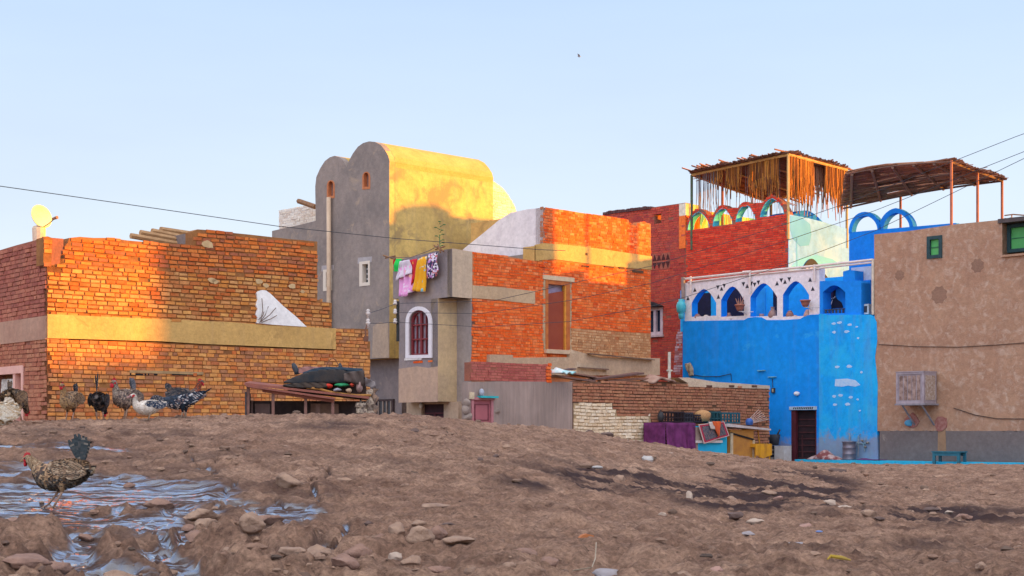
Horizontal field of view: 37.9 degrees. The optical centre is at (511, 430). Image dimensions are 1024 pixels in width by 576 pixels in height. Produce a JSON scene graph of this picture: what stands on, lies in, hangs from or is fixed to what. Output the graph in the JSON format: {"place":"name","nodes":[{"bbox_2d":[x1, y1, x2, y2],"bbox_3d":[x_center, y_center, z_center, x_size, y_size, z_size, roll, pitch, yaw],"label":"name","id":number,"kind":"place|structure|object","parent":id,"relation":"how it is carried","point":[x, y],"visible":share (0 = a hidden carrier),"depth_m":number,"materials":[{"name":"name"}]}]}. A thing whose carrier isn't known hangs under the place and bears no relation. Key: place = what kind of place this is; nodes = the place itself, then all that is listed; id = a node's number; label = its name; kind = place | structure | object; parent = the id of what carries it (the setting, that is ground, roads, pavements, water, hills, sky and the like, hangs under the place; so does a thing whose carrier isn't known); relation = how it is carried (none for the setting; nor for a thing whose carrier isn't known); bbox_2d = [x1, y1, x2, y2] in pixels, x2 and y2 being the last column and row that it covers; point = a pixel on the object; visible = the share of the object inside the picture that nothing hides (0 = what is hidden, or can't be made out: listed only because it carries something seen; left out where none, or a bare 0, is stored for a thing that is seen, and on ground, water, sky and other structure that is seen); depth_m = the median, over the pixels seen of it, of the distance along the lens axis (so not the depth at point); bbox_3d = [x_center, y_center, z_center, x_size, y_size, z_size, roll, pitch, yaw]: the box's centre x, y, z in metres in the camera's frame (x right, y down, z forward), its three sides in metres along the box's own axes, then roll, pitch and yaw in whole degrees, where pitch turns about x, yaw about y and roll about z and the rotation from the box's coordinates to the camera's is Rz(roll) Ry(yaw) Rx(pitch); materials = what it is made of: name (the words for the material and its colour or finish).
{"place":"outdoors","nodes":[
{"label":"outdoors","id":0,"kind":"place"},
{"bbox_2d":[0,186,564,250],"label":"overhead wire","id":1,"kind":"object","parent":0,"point":[266,224],"visible":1,"depth_m":36.10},
{"bbox_2d":[0,410,1023,575],"bbox_3d":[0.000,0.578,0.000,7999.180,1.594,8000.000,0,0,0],"label":"ground","id":2,"kind":"structure","parent":0,"point":[486,491],"depth_m":9.54,"materials":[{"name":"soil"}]},
{"bbox_2d":[0,397,20,427],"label":"hen","id":3,"kind":"object","parent":2,"relation":"on","point":[10,410],"visible":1,"depth_m":12.18,"materials":[{"name":"white"}]},
{"bbox_2d":[0,380,29,421],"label":"hen","id":4,"kind":"object","parent":2,"relation":"on","point":[19,397],"visible":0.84,"depth_m":14.81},
{"bbox_2d":[2,553,52,569],"bbox_3d":[-1.856,0.502,5.706,0.185,0.060,0.139,0,0,-35],"label":"stone","id":5,"kind":"object","parent":2,"relation":"on","point":[18,561],"visible":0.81,"depth_m":5.67,"materials":[{"name":"stone"}]},
{"bbox_2d":[20,434,95,508],"bbox_3d":[-2.678,0.240,8.772,0.440,0.446,0.188,0,0,0],"label":"hen","id":6,"kind":"object","parent":2,"relation":"on","point":[59,475],"visible":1,"depth_m":8.73,"materials":[{"name":"brown"}]},
{"bbox_2d":[51,561,73,573],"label":"stone","id":7,"kind":"object","parent":2,"relation":"on","point":[64,567],"visible":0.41,"depth_m":6.04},
{"bbox_2d":[59,382,84,419],"bbox_3d":[-4.870,-0.320,16.423,0.204,0.435,0.442,0,0,10],"label":"hen","id":8,"kind":"object","parent":2,"relation":"on","point":[72,400],"visible":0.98,"depth_m":16.36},
{"bbox_2d":[78,533,93,541],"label":"stone","id":9,"kind":"object","parent":2,"relation":"on","point":[86,537],"visible":1,"depth_m":7.13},
{"bbox_2d":[87,373,109,419],"bbox_3d":[-4.419,-0.374,16.051,0.206,0.513,0.450,0,0,0],"label":"hen","id":10,"kind":"object","parent":2,"relation":"on","point":[98,401],"visible":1,"depth_m":15.91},
{"bbox_2d":[103,570,135,575],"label":"stone","id":11,"kind":"object","parent":2,"relation":"on","point":[115,573],"visible":1,"depth_m":5.76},
{"bbox_2d":[110,377,143,418],"bbox_3d":[-4.236,-0.351,16.320,0.216,0.478,0.469,0,0,24],"label":"chicken","id":12,"kind":"object","parent":2,"relation":"on","point":[120,399],"visible":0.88,"depth_m":16.24},
{"bbox_2d":[126,393,168,419],"bbox_3d":[-3.637,-0.241,14.920,0.466,0.267,0.169,0,0,-42],"label":"duck","id":13,"kind":"object","parent":2,"relation":"on","point":[147,407],"visible":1,"depth_m":14.85},
{"bbox_2d":[143,498,174,508],"bbox_3d":[-2.072,0.436,8.805,0.181,0.080,0.154,0,0,-37],"label":"stone","id":14,"kind":"object","parent":2,"relation":"on","point":[160,503],"visible":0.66,"depth_m":8.76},
{"bbox_2d":[149,388,210,417],"bbox_3d":[-3.523,-0.294,15.831,0.677,0.335,0.195,0,0,-10],"label":"duck","id":15,"kind":"object","parent":2,"relation":"on","point":[183,402],"visible":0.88,"depth_m":15.77},
{"bbox_2d":[165,378,204,417],"bbox_3d":[-3.585,-0.363,16.373,0.444,0.435,0.218,0,0,0],"label":"hen","id":16,"kind":"object","parent":2,"relation":"on","point":[171,390],"visible":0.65,"depth_m":16.34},
{"bbox_2d":[0,227,369,420],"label":"brick house","id":17,"kind":"structure","parent":2,"relation":"on","point":[155,311],"depth_m":27.49,"materials":[{"name":"orange brick"}]},
{"bbox_2d":[31,205,58,240],"bbox_3d":[-8.291,-3.689,26.423,0.396,0.682,0.680,0,0,-29],"label":"satellite dish","id":18,"kind":"object","parent":17,"relation":"attached to","point":[42,218],"visible":0.97,"depth_m":26.54,"materials":[{"name":"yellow metal"}]},
{"bbox_2d":[364,309,369,341],"bbox_3d":[-2.855,-2.079,29.400,0.130,0.639,0.100,0,0,0],"label":"insulator bracket","id":19,"kind":"object","parent":17,"relation":"attached to","point":[367,323],"visible":1,"depth_m":29.37,"materials":[{"name":"ceramic"}]},
{"bbox_2d":[185,530,200,543],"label":"stone","id":20,"kind":"object","parent":2,"relation":"on","point":[190,536],"visible":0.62,"depth_m":6.72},
{"bbox_2d":[182,508,221,520],"bbox_3d":[-1.726,0.470,8.239,0.177,0.090,0.202,0,0,37],"label":"stone","id":21,"kind":"object","parent":2,"relation":"on","point":[197,513],"visible":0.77,"depth_m":8.18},
{"bbox_2d":[194,518,217,527],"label":"stone","id":22,"kind":"object","parent":2,"relation":"on","point":[206,522],"visible":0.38,"depth_m":7.24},
{"bbox_2d":[239,512,265,533],"bbox_3d":[-1.212,0.428,6.890,0.112,0.112,0.128,0,0,-37],"label":"stone","id":23,"kind":"object","parent":2,"relation":"on","point":[251,522],"visible":0.94,"depth_m":6.85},
{"bbox_2d":[258,515,284,524],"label":"stone","id":24,"kind":"object","parent":2,"relation":"on","point":[270,519],"visible":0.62,"depth_m":7.93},
{"bbox_2d":[276,473,304,487],"bbox_3d":[-1.413,0.331,9.536,0.177,0.130,0.150,0,0,44],"label":"stone","id":25,"kind":"object","parent":2,"relation":"on","point":[284,480],"visible":0.88,"depth_m":9.50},
{"bbox_2d":[278,547,305,555],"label":"stone","id":26,"kind":"object","parent":2,"relation":"on","point":[285,551],"visible":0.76,"depth_m":5.79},
{"bbox_2d":[244,381,368,414],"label":"animal coop","id":27,"kind":"structure","parent":2,"relation":"on","point":[326,405],"depth_m":22.85,"materials":[{"name":"brown wood"}]},
{"bbox_2d":[283,383,327,388],"bbox_3d":[-3.138,-0.687,22.662,0.676,0.096,0.370,0,0,-7],"label":"tarpaulin","id":28,"kind":"object","parent":27,"relation":"on","point":[308,385],"visible":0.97,"depth_m":22.52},
{"bbox_2d":[284,369,364,383],"bbox_3d":[-2.897,-0.832,23.029,1.258,0.238,0.900,0,0,-7],"label":"tarpaulin","id":29,"kind":"object","parent":28,"relation":"on","point":[328,376],"visible":0.88,"depth_m":22.65,"materials":[{"name":"fabric"}]},
{"bbox_2d":[303,367,362,372],"bbox_3d":[-2.780,-0.929,23.169,0.938,0.136,0.844,0,0,-7],"label":"tarpaulin","id":30,"kind":"object","parent":29,"relation":"on","point":[337,368],"visible":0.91,"depth_m":22.82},
{"bbox_2d":[344,370,363,385],"bbox_3d":[-2.399,-0.799,22.652,0.308,0.244,0.174,0,0,-7],"label":"tarpaulin","id":31,"kind":"object","parent":29,"relation":"on","point":[356,377],"visible":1,"depth_m":22.59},
{"bbox_2d":[288,379,366,399],"bbox_3d":[-2.865,-0.652,23.210,1.202,0.337,0.700,0,0,-7],"label":"sacking heap","id":32,"kind":"object","parent":27,"relation":"on","point":[354,390],"visible":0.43,"depth_m":22.90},
{"bbox_2d":[307,387,370,395],"bbox_3d":[-2.617,-0.596,22.585,0.971,0.145,0.040,0,0,-7],"label":"bent pole","id":33,"kind":"object","parent":27,"relation":"on","point":[324,390],"visible":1,"depth_m":22.56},
{"bbox_2d":[307,544,331,555],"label":"stone","id":34,"kind":"object","parent":2,"relation":"on","point":[315,549],"visible":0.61,"depth_m":5.95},
{"bbox_2d":[331,553,359,569],"bbox_3d":[-0.634,0.510,5.719,0.130,0.080,0.097,0,0,40],"label":"stone","id":35,"kind":"object","parent":2,"relation":"on","point":[344,560],"visible":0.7,"depth_m":5.69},
{"bbox_2d":[344,543,372,558],"bbox_3d":[-0.646,0.515,6.318,0.125,0.082,0.091,0,0,0],"label":"stone","id":36,"kind":"object","parent":2,"relation":"on","point":[356,551],"visible":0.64,"depth_m":6.28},
{"bbox_2d":[355,398,366,413],"bbox_3d":[-2.281,-0.261,22.672,0.217,0.469,0.212,0,0,0],"label":"bale","id":37,"kind":"object","parent":2,"relation":"on","point":[361,405],"visible":0.47,"depth_m":22.61},
{"bbox_2d":[366,388,374,412],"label":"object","id":38,"kind":"object","parent":2,"relation":"on","point":[370,402],"visible":0.59,"depth_m":22.64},
{"bbox_2d":[372,387,378,413],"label":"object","id":39,"kind":"object","parent":2,"relation":"on","point":[375,398],"visible":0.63,"depth_m":22.66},
{"bbox_2d":[272,141,515,414],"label":"vaulted house","id":40,"kind":"structure","parent":2,"relation":"on","point":[381,190],"depth_m":47.21,"materials":[{"name":"paint"}]},
{"bbox_2d":[323,269,331,290],"bbox_3d":[-5.887,-4.875,48.309,0.215,0.693,0.466,0,0,-44],"label":"window","id":41,"kind":"structure","parent":40,"relation":"in","point":[324,271],"depth_m":48.31,"materials":[{"name":"white glass"}]},
{"bbox_2d":[327,180,334,197],"bbox_3d":[-5.768,-7.780,48.188,0.212,0.596,0.411,0,0,-44],"label":"arched window","id":42,"kind":"structure","parent":40,"relation":"in","point":[330,185],"depth_m":48.23,"materials":[{"name":"paint"}]},
{"bbox_2d":[359,261,369,285],"bbox_3d":[-4.551,-4.939,46.937,0.225,0.773,0.522,0,0,-44],"label":"window","id":43,"kind":"structure","parent":40,"relation":"in","point":[364,266],"depth_m":46.96,"materials":[{"name":"white glass"}]},
{"bbox_2d":[362,172,369,189],"bbox_3d":[-4.497,-7.844,46.877,0.212,0.562,0.389,0,0,-44],"label":"arched window","id":44,"kind":"structure","parent":40,"relation":"in","point":[366,176],"depth_m":46.92,"materials":[{"name":"paint"}]},
{"bbox_2d":[376,399,394,414],"bbox_3d":[-4.004,-0.727,46.908,0.060,0.543,0.924,0,0,-44],"label":"cellar window","id":45,"kind":"structure","parent":40,"relation":"in","point":[387,406],"depth_m":46.82,"materials":[{"name":"grey metal"}]},
{"bbox_2d":[388,552,401,560],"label":"stone","id":46,"kind":"object","parent":2,"relation":"on","point":[395,555],"visible":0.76,"depth_m":6.33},
{"bbox_2d":[388,522,404,535],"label":"stone","id":47,"kind":"object","parent":2,"relation":"on","point":[398,528],"visible":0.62,"depth_m":7.07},
{"bbox_2d":[400,555,420,564],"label":"stone","id":48,"kind":"object","parent":2,"relation":"on","point":[413,560],"visible":1,"depth_m":6.05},
{"bbox_2d":[406,525,434,543],"bbox_3d":[-0.396,0.466,6.484,0.126,0.114,0.104,0,0,0],"label":"stone","id":49,"kind":"object","parent":2,"relation":"on","point":[418,533],"visible":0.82,"depth_m":6.44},
{"bbox_2d":[422,503,449,507],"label":"stone","id":50,"kind":"object","parent":2,"relation":"on","point":[427,505],"visible":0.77,"depth_m":8.80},
{"bbox_2d":[431,525,447,539],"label":"stone","id":51,"kind":"object","parent":2,"relation":"on","point":[439,533],"visible":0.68,"depth_m":7.06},
{"bbox_2d":[428,566,450,572],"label":"stone","id":52,"kind":"object","parent":2,"relation":"on","point":[436,569],"visible":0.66,"depth_m":5.89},
{"bbox_2d":[442,536,475,544],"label":"stone","id":53,"kind":"object","parent":2,"relation":"on","point":[453,540],"visible":0.98,"depth_m":6.69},
{"bbox_2d":[393,207,659,418],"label":"brick house","id":54,"kind":"structure","parent":2,"relation":"on","point":[433,358],"depth_m":44.10,"materials":[{"name":"brick"}]},
{"bbox_2d":[393,300,398,340],"bbox_3d":[-3.267,-3.115,42.145,0.119,1.166,0.222,0,0,30],"label":"insulator post","id":55,"kind":"object","parent":54,"relation":"attached to","point":[396,319],"visible":0.96,"depth_m":42.15,"materials":[{"name":"ceramic"}]},
{"bbox_2d":[397,134,1022,303],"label":"overhead wire","id":56,"kind":"object","parent":55,"relation":"attached to","point":[729,241],"visible":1,"depth_m":36.51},
{"bbox_2d":[397,158,1023,326],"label":"overhead wire","id":57,"kind":"object","parent":55,"relation":"attached to","point":[729,282],"visible":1,"depth_m":36.56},
{"bbox_2d":[397,151,1023,313],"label":"overhead wire","id":58,"kind":"object","parent":55,"relation":"attached to","point":[729,258],"visible":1,"depth_m":36.54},
{"bbox_2d":[389,246,437,257],"bbox_3d":[-2.931,-5.047,42.545,0.104,0.251,2.544,0,0,-42],"label":"washing line","id":59,"kind":"object","parent":54,"relation":"attached to","point":[413,256],"visible":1,"depth_m":42.42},
{"bbox_2d":[396,260,411,279],"bbox_3d":[-3.099,-4.593,42.639,0.121,0.548,0.714,0,0,-44],"label":"white towel","id":60,"kind":"object","parent":59,"relation":"hanging from","point":[407,263],"visible":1,"depth_m":42.61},
{"bbox_2d":[399,266,413,296],"bbox_3d":[-3.018,-4.357,42.617,0.125,1.036,0.616,0,0,-44],"label":"pink sheet","id":61,"kind":"object","parent":59,"relation":"hanging from","point":[405,287],"visible":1,"depth_m":42.65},
{"bbox_2d":[410,259,416,284],"bbox_3d":[-2.794,-4.474,42.425,0.121,0.814,0.330,0,0,-44],"label":"red cloth","id":62,"kind":"object","parent":59,"relation":"hanging from","point":[413,262],"visible":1,"depth_m":42.42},
{"bbox_2d":[412,256,426,291],"bbox_3d":[-2.593,-4.415,42.153,0.123,0.996,0.604,0,0,-44],"label":"mustard towel","id":63,"kind":"object","parent":59,"relation":"hanging from","point":[420,281],"visible":1,"depth_m":42.14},
{"bbox_2d":[427,252,438,278],"bbox_3d":[-2.214,-4.630,41.834,0.120,0.718,0.527,0,0,-44],"label":"patterned cloth","id":64,"kind":"object","parent":59,"relation":"hanging from","point":[432,268],"visible":1,"depth_m":41.81,"materials":[{"name":"fabric"}]},
{"bbox_2d":[405,306,432,357],"bbox_3d":[-2.595,-2.803,42.561,0.200,1.485,1.142,0,0,-44],"label":"arched window","id":65,"kind":"structure","parent":54,"relation":"in","point":[421,334],"depth_m":42.58,"materials":[{"name":"paint"}]},
{"bbox_2d":[424,404,443,415],"bbox_3d":[-2.165,0.366,42.908,0.080,2.269,0.976,0,0,-44],"label":"basement door","id":66,"kind":"structure","parent":54,"relation":"in","point":[428,408],"depth_m":42.95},
{"bbox_2d":[548,291,563,349],"bbox_3d":[1.260,-3.300,44.458,0.737,1.778,0.070,0,0,-44],"label":"door","id":67,"kind":"structure","parent":54,"relation":"in","point":[555,310],"depth_m":44.47,"materials":[{"name":"wood"}]},
{"bbox_2d":[516,548,537,554],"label":"stone","id":68,"kind":"object","parent":2,"relation":"on","point":[529,551],"visible":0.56,"depth_m":6.28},
{"bbox_2d":[541,556,558,566],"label":"stone","id":69,"kind":"object","parent":2,"relation":"on","point":[551,561],"visible":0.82,"depth_m":6.05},
{"bbox_2d":[592,568,617,575],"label":"stone","id":70,"kind":"object","parent":2,"relation":"on","point":[603,572],"visible":0.99,"depth_m":5.81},
{"bbox_2d":[462,361,769,458],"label":"yard building","id":71,"kind":"structure","parent":2,"relation":"on","point":[530,394],"depth_m":41.21,"materials":[{"name":"red brick"}]},
{"bbox_2d":[474,400,489,421],"bbox_3d":[-0.797,0.354,38.269,0.605,2.291,0.080,0,0,-44],"label":"door","id":72,"kind":"structure","parent":71,"relation":"in","point":[481,408],"depth_m":38.28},
{"bbox_2d":[551,367,575,373],"bbox_3d":[1.354,-1.613,40.089,0.561,0.215,0.507,0,0,-44],"label":"white sack","id":73,"kind":"object","parent":71,"relation":"on","point":[555,370],"visible":1,"depth_m":39.98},
{"bbox_2d":[551,375,595,381],"bbox_3d":[1.637,-1.434,40.921,1.630,0.172,0.280,0,0,-44],"label":"plank","id":74,"kind":"object","parent":71,"relation":"on","point":[567,377],"visible":0.86,"depth_m":40.79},
{"bbox_2d":[570,377,622,381],"bbox_3d":[2.390,-1.468,41.928,1.809,0.223,0.400,0,0,-44],"label":"plank","id":75,"kind":"object","parent":71,"relation":"on","point":[589,379],"visible":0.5,"depth_m":41.37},
{"bbox_2d":[589,372,643,379],"bbox_3d":[2.950,-1.551,42.192,2.025,0.286,0.320,0,0,-44],"label":"plank","id":76,"kind":"object","parent":75,"relation":"on","point":[623,375],"visible":0.93,"depth_m":42.16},
{"bbox_2d":[557,373,607,379],"bbox_3d":[1.966,-1.526,41.378,1.617,0.176,0.400,0,0,-44],"label":"plank","id":77,"kind":"object","parent":76,"relation":"on","point":[582,375],"visible":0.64,"depth_m":41.27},
{"bbox_2d":[597,378,647,381],"bbox_3d":[3.245,-1.466,42.617,1.944,0.176,0.400,0,0,-44],"label":"plank","id":78,"kind":"object","parent":71,"relation":"on","point":[629,379],"visible":0.93,"depth_m":42.40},
{"bbox_2d":[640,374,675,383],"bbox_3d":[4.228,-1.496,43.187,1.081,0.308,0.461,0,0,-44],"label":"brown sack","id":79,"kind":"object","parent":71,"relation":"on","point":[652,379],"visible":1,"depth_m":42.98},
{"bbox_2d":[666,352,672,381],"bbox_3d":[4.647,-1.869,44.045,0.220,0.918,0.090,0,0,-44],"label":"standpipe","id":80,"kind":"object","parent":71,"relation":"on","point":[669,370],"visible":0.8,"depth_m":44.01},
{"bbox_2d":[695,426,726,452],"bbox_3d":[5.561,0.505,43.525,1.549,1.288,0.720,0,0,-44],"label":"cabinet","id":81,"kind":"object","parent":2,"relation":"on","point":[719,445],"visible":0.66,"depth_m":43.33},
{"bbox_2d":[698,421,728,443],"bbox_3d":[5.840,0.044,43.225,1.410,0.649,0.055,0,0,-44],"label":"rug","id":82,"kind":"object","parent":81,"relation":"hanging from","point":[708,434],"visible":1,"depth_m":43.09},
{"bbox_2d":[728,512,742,519],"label":"stone","id":83,"kind":"object","parent":2,"relation":"on","point":[736,515],"visible":1,"depth_m":9.73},
{"bbox_2d":[727,430,754,457],"bbox_3d":[6.651,0.578,44.414,1.142,1.219,0.560,0,0,-44],"label":"wooden box","id":84,"kind":"object","parent":2,"relation":"on","point":[739,442],"visible":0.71,"depth_m":44.22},
{"bbox_2d":[725,424,770,429],"bbox_3d":[6.923,-0.113,44.511,2.158,0.197,0.599,0,0,-41],"label":"board","id":85,"kind":"object","parent":84,"relation":"on","point":[734,426],"visible":0.79,"depth_m":44.23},
{"bbox_2d":[697,411,720,422],"bbox_3d":[5.791,-0.404,43.886,0.651,0.342,0.380,0,0,-44],"label":"crate","id":86,"kind":"object","parent":85,"relation":"on","point":[713,418],"visible":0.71,"depth_m":43.86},
{"bbox_2d":[694,410,710,420],"bbox_3d":[5.558,-0.445,43.536,0.480,0.330,0.468,0,0,0],"label":"basket","id":87,"kind":"object","parent":86,"relation":"on","point":[705,415],"visible":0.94,"depth_m":43.35,"materials":[{"name":"wicker"}]},
{"bbox_2d":[711,412,739,423],"bbox_3d":[6.365,-0.385,44.443,0.899,0.330,0.380,0,0,-44],"label":"crate","id":88,"kind":"object","parent":85,"relation":"on","point":[731,418],"visible":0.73,"depth_m":44.31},
{"bbox_2d":[742,429,771,458],"bbox_3d":[7.348,0.500,44.842,0.815,1.173,0.553,0,0,-44],"label":"chair","id":89,"kind":"object","parent":2,"relation":"on","point":[763,450],"visible":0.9,"depth_m":44.66,"materials":[{"name":"yellow metal"}]},
{"bbox_2d":[680,259,879,460],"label":"blue house","id":90,"kind":"structure","parent":2,"relation":"on","point":[815,370],"depth_m":47.69,"materials":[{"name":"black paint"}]},
{"bbox_2d":[676,299,685,318],"bbox_3d":[5.762,-4.147,50.853,0.340,0.670,0.340,0,0,0],"label":"lantern","id":91,"kind":"object","parent":90,"relation":"attached to","point":[681,307],"depth_m":50.76,"materials":[{"name":"teal glass"}]},
{"bbox_2d":[698,293,710,315],"bbox_3d":[6.722,-4.191,52.519,0.022,1.304,0.691,0,0,-44],"label":"terrace doorway","id":92,"kind":"structure","parent":90,"relation":"in","point":[704,304],"depth_m":52.43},
{"bbox_2d":[727,288,743,315],"bbox_3d":[7.624,-4.228,51.588,0.022,1.378,1.011,0,0,-44],"label":"terrace doorway","id":93,"kind":"structure","parent":90,"relation":"in","point":[731,301],"depth_m":51.51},
{"bbox_2d":[735,297,752,314],"bbox_3d":[7.593,-4.116,48.952,0.595,0.598,0.332,0,0,0],"label":"hanging planter","id":94,"kind":"object","parent":90,"relation":"attached to","point":[740,306],"visible":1,"depth_m":48.86,"materials":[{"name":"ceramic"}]},
{"bbox_2d":[798,410,814,458],"bbox_3d":[9.418,0.420,47.597,0.100,2.161,0.973,0,0,-44],"label":"door","id":95,"kind":"structure","parent":90,"relation":"in","point":[806,418],"depth_m":47.61,"materials":[{"name":"black wood"}]},
{"bbox_2d":[770,446,790,460],"bbox_3d":[8.581,0.853,47.728,0.400,0.753,0.558,0,0,-44],"label":"white box","id":96,"kind":"object","parent":2,"relation":"on","point":[782,452],"visible":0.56,"depth_m":47.54,"materials":[{"name":"ceramic"}]},
{"bbox_2d":[769,429,780,444],"bbox_3d":[8.413,0.199,47.902,0.400,0.505,0.400,0,0,0],"label":"bucket","id":97,"kind":"object","parent":96,"relation":"on","point":[774,439],"visible":0.89,"depth_m":47.76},
{"bbox_2d":[603,195,958,381],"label":"brick house","id":98,"kind":"structure","parent":2,"relation":"on","point":[670,232],"depth_m":54.19,"materials":[{"name":"brick"}]},
{"bbox_2d":[651,307,663,336],"bbox_3d":[5.402,-4.101,56.390,0.250,1.125,0.916,0,0,-44],"label":"window","id":99,"kind":"structure","parent":98,"relation":"in","point":[656,312],"depth_m":56.33,"materials":[{"name":"white glass"}]},
{"bbox_2d":[682,149,852,249],"bbox_3d":[10.002,-8.234,55.432,6.981,3.102,5.250,0,0,-43],"label":"reed pergola","id":100,"kind":"object","parent":98,"relation":"on","point":[787,175],"visible":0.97,"depth_m":53.65,"materials":[{"name":"wicker"}]},
{"bbox_2d":[860,509,877,518],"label":"stone","id":101,"kind":"object","parent":2,"relation":"on","point":[872,514],"visible":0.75,"depth_m":9.72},
{"bbox_2d":[795,459,1023,464],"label":"ledge","id":102,"kind":"object","parent":2,"relation":"on","point":[878,461],"visible":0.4,"depth_m":44.35,"materials":[{"name":"concrete"}]},
{"bbox_2d":[808,450,841,459],"bbox_3d":[9.770,0.737,46.357,0.509,0.308,1.235,0,0,-44],"label":"cloth pile","id":103,"kind":"object","parent":102,"relation":"on","point":[825,455],"visible":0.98,"depth_m":46.25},
{"bbox_2d":[841,441,858,459],"bbox_3d":[10.337,0.606,45.800,0.457,0.570,0.457,0,0,-30],"label":"metal drum","id":104,"kind":"object","parent":102,"relation":"on","point":[848,450],"visible":1,"depth_m":45.63,"materials":[{"name":"metal"}]},
{"bbox_2d":[874,216,1023,462],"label":"brown house","id":105,"kind":"structure","parent":2,"relation":"on","point":[949,304],"depth_m":43.61,"materials":[{"name":"paint"}]},
{"bbox_2d":[895,371,938,424],"bbox_3d":[11.941,-0.958,44.056,0.817,1.586,0.997,0,0,-44],"label":"air cooler","id":106,"kind":"object","parent":105,"relation":"attached to","point":[915,388],"visible":1,"depth_m":43.77,"materials":[{"name":"grey metal"}]},
{"bbox_2d":[840,157,1008,227],"bbox_3d":[12.766,-7.098,49.685,4.109,2.904,6.923,0,0,-44],"label":"reed pergola","id":107,"kind":"object","parent":105,"relation":"on","point":[860,182],"visible":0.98,"depth_m":49.08,"materials":[{"name":"wood"}]},
{"bbox_2d":[927,235,941,258],"bbox_3d":[12.510,-5.425,44.111,0.170,0.662,0.490,0,0,-44],"label":"window","id":108,"kind":"structure","parent":105,"relation":"in","point":[934,243],"depth_m":44.12,"materials":[{"name":"green wood"}]},
{"bbox_2d":[1007,223,1023,252],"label":"window","id":109,"kind":"structure","parent":105,"relation":"in","point":[1015,232],"depth_m":42.63,"materials":[{"name":"green wood"}]},
{"bbox_2d":[931,451,967,463],"bbox_3d":[12.589,0.820,42.980,0.450,0.470,0.898,0,0,-44],"label":"bench","id":110,"kind":"object","parent":2,"relation":"on","point":[940,454],"visible":0.9,"depth_m":42.83,"materials":[{"name":"teal paint"}]},
{"bbox_2d":[0,0,1023,249],"label":"sky","id":111,"kind":"structure","parent":0,"point":[229,109],"materials":[{"name":"blue"}]},
{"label":"table","id":112,"kind":"object","parent":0,"visible":0},
{"bbox_2d":[643,422,695,448],"bbox_3d":[4.538,0.303,42.504,1.458,1.089,1.002,0,0,-44],"label":"purple cloth","id":113,"kind":"object","parent":112,"relation":"on","point":[683,435],"visible":0.65,"depth_m":42.20,"materials":[{"name":"fabric"}]},
{"bbox_2d":[659,411,683,422],"bbox_3d":[4.558,-0.401,42.692,0.687,0.317,0.380,0,0,-44],"label":"crate","id":114,"kind":"object","parent":113,"relation":"on","point":[674,417],"visible":0.8,"depth_m":42.56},
{"bbox_2d":[676,412,692,422],"bbox_3d":[4.960,-0.390,43.082,0.386,0.290,0.380,0,0,-44],"label":"crate","id":115,"kind":"object","parent":113,"relation":"on","point":[690,417],"visible":0.69,"depth_m":42.98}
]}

